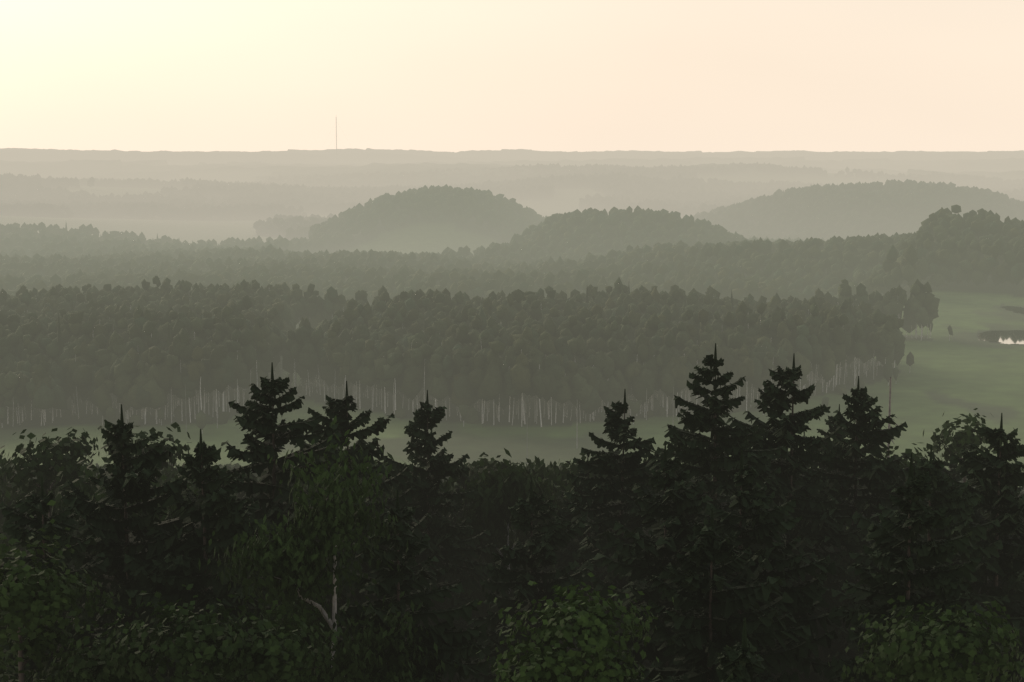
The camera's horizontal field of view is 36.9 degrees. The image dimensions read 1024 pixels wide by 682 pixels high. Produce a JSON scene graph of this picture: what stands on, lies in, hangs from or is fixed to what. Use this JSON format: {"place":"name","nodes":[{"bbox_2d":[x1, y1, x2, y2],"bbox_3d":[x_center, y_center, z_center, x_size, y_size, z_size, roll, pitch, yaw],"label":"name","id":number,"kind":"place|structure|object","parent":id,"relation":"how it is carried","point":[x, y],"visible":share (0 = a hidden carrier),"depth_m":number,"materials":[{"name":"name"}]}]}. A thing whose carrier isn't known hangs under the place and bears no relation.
{"place":"outdoors","nodes":[
{"label":"outdoors","id":0,"kind":"place"},
{"bbox_2d":[0,148,1023,486],"bbox_3d":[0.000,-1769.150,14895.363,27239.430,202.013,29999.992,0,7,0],"label":"terrain","id":1,"kind":"structure","parent":0,"point":[964,370],"depth_m":794.93,"materials":[{"name":"plant"}]},
{"bbox_2d":[316,118,352,163],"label":"radio mast","id":2,"kind":"object","parent":1,"relation":"on","point":[336,141],"visible":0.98,"depth_m":8925.92,"materials":[{"name":"metal"}]},
{"bbox_2d":[2,290,949,431],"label":"birch trunks","id":3,"kind":"object","parent":1,"relation":"on","point":[524,409],"visible":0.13,"depth_m":506.62,"materials":[{"name":"grey plant"}]},
{"bbox_2d":[0,276,952,429],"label":"forest","id":4,"kind":"object","parent":1,"relation":"on","point":[618,335],"visible":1,"depth_m":527.28,"materials":[{"name":"plant"}]},
{"bbox_2d":[0,343,1023,681],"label":"spruce trees","id":5,"kind":"object","parent":1,"relation":"on","point":[804,597],"visible":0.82,"depth_m":54.79,"materials":[{"name":"green plant"}]},
{"bbox_2d":[0,161,1023,328],"bbox_3d":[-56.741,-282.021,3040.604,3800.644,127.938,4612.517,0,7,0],"label":"forest","id":6,"kind":"object","parent":1,"relation":"on","point":[740,240],"visible":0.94,"depth_m":1567.58,"materials":[{"name":"plant"}]},
{"bbox_2d":[0,408,1023,681],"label":"deciduous trees","id":7,"kind":"object","parent":1,"relation":"on","point":[294,648],"visible":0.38,"depth_m":39.27,"materials":[{"name":"green plant"}]},
{"bbox_2d":[17,376,1018,681],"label":"trunks","id":8,"kind":"object","parent":1,"relation":"on","point":[333,620],"visible":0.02,"depth_m":53.34,"materials":[{"name":"brown plant"}]},
{"bbox_2d":[0,0,1023,151],"label":"sky","id":9,"kind":"structure","parent":0,"point":[123,75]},
{"bbox_2d":[978,306,1023,343],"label":"pond water","id":10,"kind":"structure","parent":0,"point":[1012,337],"depth_m":724.47,"materials":[{"name":"white liquid"}]}
]}

